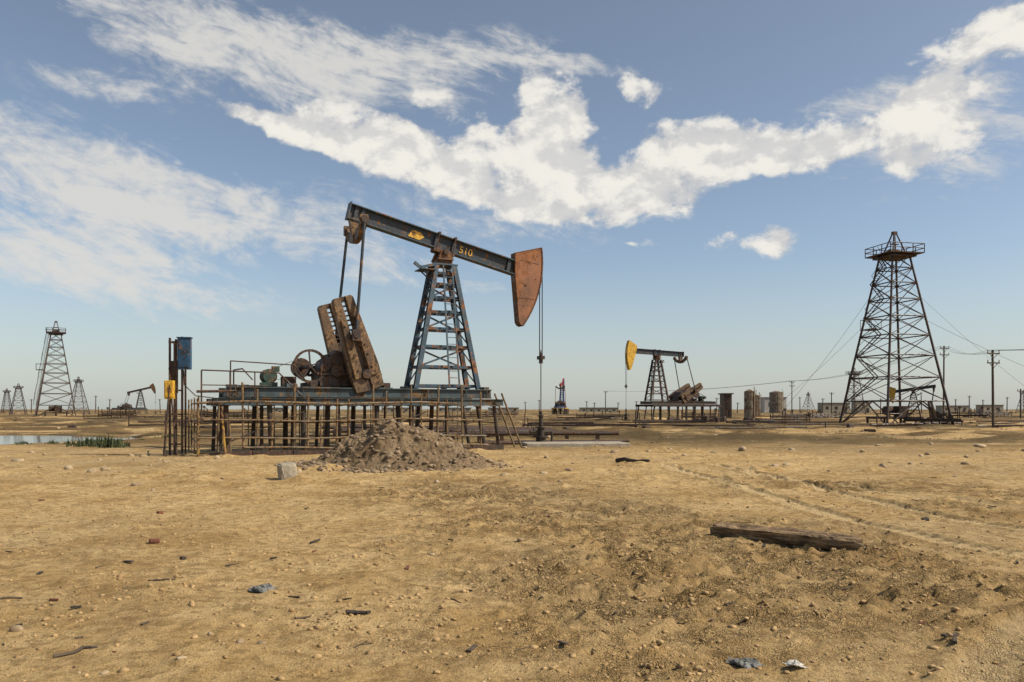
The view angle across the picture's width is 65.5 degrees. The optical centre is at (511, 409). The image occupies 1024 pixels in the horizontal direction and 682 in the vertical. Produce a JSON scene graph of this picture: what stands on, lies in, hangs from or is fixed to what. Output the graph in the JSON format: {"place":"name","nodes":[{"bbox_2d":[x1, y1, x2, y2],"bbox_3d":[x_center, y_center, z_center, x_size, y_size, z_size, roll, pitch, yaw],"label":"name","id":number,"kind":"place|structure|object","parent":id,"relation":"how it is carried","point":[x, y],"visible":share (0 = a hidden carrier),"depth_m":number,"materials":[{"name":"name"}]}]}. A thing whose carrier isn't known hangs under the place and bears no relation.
{"place":"outdoors","nodes":[
{"label":"outdoors","id":0,"kind":"place"},
{"bbox_2d":[0,435,135,444],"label":"pond","id":1,"kind":"structure","parent":0,"point":[8,439],"depth_m":49.87,"materials":[{"name":"grey liquid"}]},
{"bbox_2d":[127,432,346,435],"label":"pond","id":2,"kind":"structure","parent":0,"point":[210,433],"depth_m":60.16,"materials":[{"name":"grey liquid"}]},
{"bbox_2d":[0,409,1023,681],"bbox_3d":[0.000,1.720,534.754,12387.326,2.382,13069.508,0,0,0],"label":"ground","id":3,"kind":"structure","parent":0,"point":[148,651],"depth_m":9.12,"materials":[{"name":"soil"}]},
{"bbox_2d":[0,388,12,412],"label":"oil derrick","id":4,"kind":"object","parent":3,"relation":"on","point":[4,401],"visible":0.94,"depth_m":329.11,"materials":[{"name":"grey metal"}]},
{"bbox_2d":[0,596,22,598],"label":"broken branch","id":5,"kind":"object","parent":3,"relation":"on","point":[6,597],"visible":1,"depth_m":7.12,"materials":[{"name":"brown wood"}]},
{"bbox_2d":[9,384,27,414],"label":"oil derrick","id":6,"kind":"object","parent":3,"relation":"on","point":[21,392],"visible":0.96,"depth_m":249.57,"materials":[{"name":"grey metal"}]},
{"bbox_2d":[33,321,81,416],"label":"oil derrick","id":7,"kind":"object","parent":3,"relation":"on","point":[57,408],"visible":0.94,"depth_m":149.04,"materials":[{"name":"metal"}]},
{"bbox_2d":[53,646,97,657],"bbox_3d":[-3.048,1.687,5.566,0.280,0.047,0.035,0,0,-42],"label":"broken branch","id":8,"kind":"object","parent":3,"relation":"on","point":[68,653],"visible":1,"depth_m":5.54,"materials":[{"name":"brown wood"}]},
{"bbox_2d":[67,377,89,414],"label":"oil derrick","id":9,"kind":"object","parent":3,"relation":"on","point":[77,381],"visible":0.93,"depth_m":259.32,"materials":[{"name":"grey metal"}]},
{"bbox_2d":[98,407,136,417],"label":"pipe manifold","id":10,"kind":"object","parent":3,"relation":"on","point":[111,414],"visible":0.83,"depth_m":130.10,"materials":[{"name":"metal"}]},
{"bbox_2d":[111,383,157,413],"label":"oil pumpjack","id":11,"kind":"object","parent":3,"relation":"on","point":[129,406],"visible":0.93,"depth_m":289.46,"materials":[{"name":"metal"}]},
{"bbox_2d":[149,538,159,542],"bbox_3d":[-4.566,1.679,10.173,0.130,0.050,0.080,4,1,-23],"label":"broken brick","id":12,"kind":"object","parent":3,"relation":"on","point":[154,540],"visible":1,"depth_m":10.14,"materials":[{"name":"red brick"}]},
{"bbox_2d":[163,337,217,455],"bbox_3d":[-11.934,-0.449,29.749,1.897,4.503,0.870,0,0,-7],"label":"electrical cabinet","id":13,"kind":"object","parent":3,"relation":"on","point":[182,354],"visible":0.94,"depth_m":29.51,"materials":[{"name":"metal"}]},
{"bbox_2d":[197,398,226,456],"bbox_3d":[-11.161,0.675,29.425,0.954,2.232,2.956,0,0,-25],"label":"access ladder","id":14,"kind":"object","parent":3,"relation":"on","point":[223,437],"visible":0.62,"depth_m":29.12,"materials":[{"name":"brown metal"}]},
{"bbox_2d":[195,406,259,418],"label":"pipe manifold","id":15,"kind":"object","parent":3,"relation":"on","point":[233,414],"visible":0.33,"depth_m":120.43,"materials":[{"name":"metal"}]},
{"bbox_2d":[248,583,276,592],"bbox_3d":[-2.331,1.664,7.457,0.262,0.048,0.300,4,2,-17],"label":"crumpled rag","id":16,"kind":"object","parent":3,"relation":"on","point":[262,588],"visible":0.92,"depth_m":7.41,"materials":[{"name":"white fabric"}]},
{"bbox_2d":[258,408,289,411],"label":"industrial building","id":17,"kind":"structure","parent":3,"relation":"on","point":[276,409],"depth_m":450.00,"materials":[{"name":"concrete"}]},
{"bbox_2d":[277,462,296,479],"bbox_3d":[-5.482,1.550,19.446,0.433,0.491,0.390,-7,8,-28],"label":"concrete block","id":18,"kind":"object","parent":3,"relation":"on","point":[286,470],"depth_m":19.28,"materials":[{"name":"beige concrete"}]},
{"bbox_2d":[294,615,311,618],"bbox_3d":[-1.682,1.672,6.419,0.026,0.028,0.165,0,0,39],"label":"broken branch","id":19,"kind":"object","parent":3,"relation":"on","point":[302,617],"visible":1,"depth_m":6.40,"materials":[{"name":"brown wood"}]},
{"bbox_2d":[188,360,522,456],"bbox_3d":[-6.558,-0.028,34.222,13.572,3.689,5.526,0,0,-27],"label":"pipe railing","id":20,"kind":"object","parent":3,"relation":"on","point":[299,421],"visible":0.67,"depth_m":30.89,"materials":[{"name":"metal"}]},
{"bbox_2d":[209,445,503,455],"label":"foundation beam","id":21,"kind":"structure","parent":3,"relation":"on","point":[309,452],"depth_m":29.90,"materials":[{"name":"concrete"}]},
{"bbox_2d":[346,609,370,614],"bbox_3d":[-1.248,1.643,6.470,0.206,0.049,0.048,0,0,-14],"label":"charred stick","id":22,"kind":"object","parent":3,"relation":"on","point":[348,611],"visible":1,"depth_m":6.46,"materials":[{"name":"black wood"}]},
{"bbox_2d":[206,201,552,451],"bbox_3d":[-4.952,-3.416,35.082,15.555,10.866,4.060,0,0,-27],"label":"oil pumpjack","id":23,"kind":"object","parent":3,"relation":"on","point":[345,368],"visible":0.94,"depth_m":34.74,"materials":[{"name":"paint"}]},
{"bbox_2d":[274,419,508,472],"bbox_3d":[-3.583,1.141,24.599,7.375,1.708,6.752,0,0,0],"label":"dirt mound","id":24,"kind":"object","parent":3,"relation":"on","point":[391,445],"visible":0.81,"depth_m":23.26,"materials":[{"name":"soil"}]},
{"bbox_2d":[383,408,408,412],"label":"industrial building","id":25,"kind":"structure","parent":3,"relation":"on","point":[405,410],"depth_m":430.00,"materials":[{"name":"concrete"}]},
{"bbox_2d":[439,408,471,411],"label":"industrial building","id":26,"kind":"structure","parent":3,"relation":"on","point":[455,409],"depth_m":450.00,"materials":[{"name":"concrete"}]},
{"bbox_2d":[322,424,629,443],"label":"loose pipes","id":27,"kind":"object","parent":3,"relation":"on","point":[503,431],"visible":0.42,"depth_m":41.31,"materials":[{"name":"metal"}]},
{"bbox_2d":[466,408,518,415],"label":"pipe manifold","id":28,"kind":"object","parent":3,"relation":"on","point":[499,414],"visible":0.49,"depth_m":171.05,"materials":[{"name":"metal"}]},
{"bbox_2d":[488,408,518,411],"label":"industrial building","id":29,"kind":"structure","parent":3,"relation":"on","point":[503,409],"depth_m":420.00,"materials":[{"name":"concrete"}]},
{"bbox_2d":[14,416,1002,431],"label":"scrap heap","id":30,"kind":"object","parent":3,"relation":"on","point":[719,419],"visible":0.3,"depth_m":97.16,"materials":[{"name":"metal"}]},
{"bbox_2d":[3,454,1018,679],"bbox_3d":[-0.214,1.676,17.107,43.252,0.218,25.730,0,0,0],"label":"scattered debris","id":31,"kind":"object","parent":3,"relation":"on","point":[470,649],"visible":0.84,"depth_m":7.04,"materials":[{"name":"beige stone"}]},
{"bbox_2d":[0,448,1023,681],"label":"soil clods","id":32,"kind":"object","parent":3,"relation":"on","point":[572,655],"visible":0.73,"depth_m":7.05,"materials":[{"name":"beige soil"}]},
{"bbox_2d":[6,427,1023,681],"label":"scattered stones","id":33,"kind":"object","parent":3,"relation":"on","point":[20,627],"visible":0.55,"depth_m":21.98,"materials":[{"name":"beige stone"}]},
{"bbox_2d":[14,418,1023,447],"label":"green scrub","id":34,"kind":"object","parent":3,"relation":"on","point":[104,443],"visible":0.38,"depth_m":35.68,"materials":[{"name":"green plant"}]},
{"bbox_2d":[82,409,1023,429],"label":"pipeline debris","id":35,"kind":"object","parent":3,"relation":"on","point":[635,421],"visible":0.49,"depth_m":81.33,"materials":[{"name":"metal"}]},
{"bbox_2d":[551,378,568,413],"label":"oil pumpjack","id":36,"kind":"object","parent":3,"relation":"on","point":[560,404],"visible":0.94,"depth_m":231.23,"materials":[{"name":"red paint"}]},
{"bbox_2d":[521,441,629,446],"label":"concrete slab","id":37,"kind":"structure","parent":3,"relation":"on","point":[573,444],"depth_m":36.40,"materials":[{"name":"grey concrete"}]},
{"bbox_2d":[579,408,617,411],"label":"industrial building","id":38,"kind":"structure","parent":3,"relation":"on","point":[598,409],"depth_m":430.00,"materials":[{"name":"concrete"}]},
{"bbox_2d":[576,411,624,418],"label":"pipe manifold","id":39,"kind":"object","parent":3,"relation":"on","point":[602,414],"visible":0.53,"depth_m":149.92,"materials":[{"name":"metal"}]},
{"bbox_2d":[615,457,649,461],"bbox_3d":[3.803,1.621,24.997,0.194,0.193,1.714,0,0,-28],"label":"broken branch","id":40,"kind":"object","parent":3,"relation":"on","point":[621,459],"visible":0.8,"depth_m":25.17,"materials":[{"name":"brown wood"}]},
{"bbox_2d":[622,340,721,420],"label":"oil pumpjack","id":41,"kind":"object","parent":3,"relation":"on","point":[684,395],"visible":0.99,"depth_m":108.18,"materials":[{"name":"paint"}]},
{"bbox_2d":[681,407,716,419],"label":"pipe manifold","id":42,"kind":"object","parent":3,"relation":"on","point":[714,413],"visible":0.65,"depth_m":118.05,"materials":[{"name":"metal"}]},
{"bbox_2d":[718,393,733,416],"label":"rusty shed","id":43,"kind":"structure","parent":3,"relation":"on","point":[726,404],"depth_m":135.00,"materials":[{"name":"metal"}]},
{"bbox_2d":[726,657,762,668],"bbox_3d":[1.563,1.691,5.333,0.285,0.049,0.167,0,0,43],"label":"crumpled rag","id":44,"kind":"object","parent":3,"relation":"on","point":[746,663],"visible":1,"depth_m":5.31,"materials":[{"name":"grey fabric"}]},
{"bbox_2d":[744,387,754,417],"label":"storage tank","id":45,"kind":"object","parent":3,"relation":"on","point":[749,403],"visible":0.86,"depth_m":127.26,"materials":[{"name":"metal"}]},
{"bbox_2d":[755,392,759,416],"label":"storage tank","id":46,"kind":"object","parent":3,"relation":"on","point":[757,405],"visible":0.57,"depth_m":130.47,"materials":[{"name":"metal"}]},
{"bbox_2d":[760,397,786,412],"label":"industrial building","id":47,"kind":"structure","parent":3,"relation":"on","point":[765,404],"depth_m":340.00,"materials":[{"name":"metal"}]},
{"bbox_2d":[769,391,782,412],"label":"storage tank","id":48,"kind":"object","parent":3,"relation":"on","point":[773,400],"visible":0.81,"depth_m":327.69,"materials":[{"name":"metal"}]},
{"bbox_2d":[710,522,866,549],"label":"timber beam","id":49,"kind":"structure","parent":3,"relation":"on","point":[801,537],"depth_m":10.03,"materials":[{"name":"brown wood"}]},
{"bbox_2d":[770,409,810,421],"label":"pipe manifold","id":50,"kind":"object","parent":3,"relation":"on","point":[806,418],"visible":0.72,"depth_m":104.95,"materials":[{"name":"metal"}]},
{"bbox_2d":[789,381,794,413],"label":"utility pole","id":51,"kind":"object","parent":3,"relation":"on","point":[791,395],"visible":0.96,"depth_m":189.97,"materials":[{"name":"brown wood"}]},
{"bbox_2d":[782,659,808,667],"bbox_3d":[1.848,1.655,5.193,0.133,0.031,0.130,4,1,-29],"label":"crumpled paper","id":52,"kind":"object","parent":3,"relation":"on","point":[795,662],"visible":1,"depth_m":5.18,"materials":[{"name":"white paper"}]},
{"bbox_2d":[783,410,823,416],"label":"pipe manifold","id":53,"kind":"object","parent":3,"relation":"on","point":[802,414],"visible":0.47,"depth_m":164.82,"materials":[{"name":"metal"}]},
{"bbox_2d":[801,392,815,412],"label":"oil derrick","id":54,"kind":"object","parent":3,"relation":"on","point":[808,395],"visible":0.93,"depth_m":329.64,"materials":[{"name":"grey metal"}]},
{"bbox_2d":[808,409,845,417],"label":"pipe manifold","id":55,"kind":"object","parent":3,"relation":"on","point":[824,415],"visible":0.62,"depth_m":140.24,"materials":[{"name":"metal"}]},
{"bbox_2d":[818,403,849,412],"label":"industrial building","id":56,"kind":"structure","parent":3,"relation":"on","point":[837,407],"depth_m":360.00,"materials":[{"name":"concrete"}]},
{"bbox_2d":[844,368,865,414],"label":"oil derrick","id":57,"kind":"object","parent":3,"relation":"on","point":[853,383],"visible":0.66,"depth_m":229.24,"materials":[{"name":"grey metal"}]},
{"bbox_2d":[851,402,869,412],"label":"industrial building","id":58,"kind":"structure","parent":3,"relation":"on","point":[867,408],"depth_m":380.00,"materials":[{"name":"concrete"}]},
{"bbox_2d":[839,231,960,424],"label":"oil derrick","id":59,"kind":"object","parent":3,"relation":"on","point":[895,255],"visible":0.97,"depth_m":87.21,"materials":[{"name":"metal"}]},
{"bbox_2d":[771,288,875,423],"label":"guy wire","id":60,"kind":"object","parent":59,"relation":"attached to","point":[826,357],"visible":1,"depth_m":86.03,"materials":[{"name":"metal"}]},
{"bbox_2d":[915,291,1023,385],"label":"guy wire","id":61,"kind":"object","parent":59,"relation":"attached to","point":[967,339],"visible":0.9,"depth_m":86.42,"materials":[{"name":"metal"}]},
{"bbox_2d":[889,384,963,425],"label":"oil pumpjack","id":62,"kind":"object","parent":3,"relation":"on","point":[935,416],"visible":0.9,"depth_m":85.19,"materials":[{"name":"paint"}]},
{"bbox_2d":[940,346,948,416],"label":"utility pole","id":63,"kind":"object","parent":3,"relation":"on","point":[943,354],"visible":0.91,"depth_m":109.93,"materials":[{"name":"brown wood"}]},
{"bbox_2d":[936,405,968,412],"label":"industrial building","id":64,"kind":"structure","parent":3,"relation":"on","point":[963,408],"depth_m":400.00,"materials":[{"name":"concrete"}]},
{"bbox_2d":[946,407,990,417],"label":"pipe manifold","id":65,"kind":"object","parent":3,"relation":"on","point":[970,413],"visible":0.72,"depth_m":125.22,"materials":[{"name":"metal"}]},
{"bbox_2d":[976,405,1003,412],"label":"industrial building","id":66,"kind":"structure","parent":3,"relation":"on","point":[988,408],"depth_m":380.00,"materials":[{"name":"concrete"}]},
{"bbox_2d":[971,408,1012,416],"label":"pipe manifold","id":67,"kind":"object","parent":3,"relation":"on","point":[1004,414],"visible":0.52,"depth_m":160.20,"materials":[{"name":"metal"}]},
{"bbox_2d":[987,350,999,427],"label":"utility pole","id":68,"kind":"object","parent":3,"relation":"on","point":[992,362],"visible":0.95,"depth_m":75.90,"materials":[{"name":"brown wood"}]},
{"bbox_2d":[1015,390,1023,412],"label":"oil derrick","id":69,"kind":"object","parent":3,"relation":"on","point":[1021,403],"visible":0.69,"depth_m":340.86,"materials":[{"name":"grey metal"}]},
{"bbox_2d":[1017,389,1023,418],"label":"utility pole","id":70,"kind":"object","parent":3,"relation":"on","point":[1020,403],"visible":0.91,"depth_m":119.92,"materials":[{"name":"brown wood"}]},
{"bbox_2d":[1,415,1022,442],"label":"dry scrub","id":71,"kind":"object","parent":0,"point":[558,426],"visible":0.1,"depth_m":65.47,"materials":[{"name":"brown plant"}]},
{"bbox_2d":[0,0,1023,408],"label":"sky","id":72,"kind":"structure","parent":0,"point":[711,182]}
]}

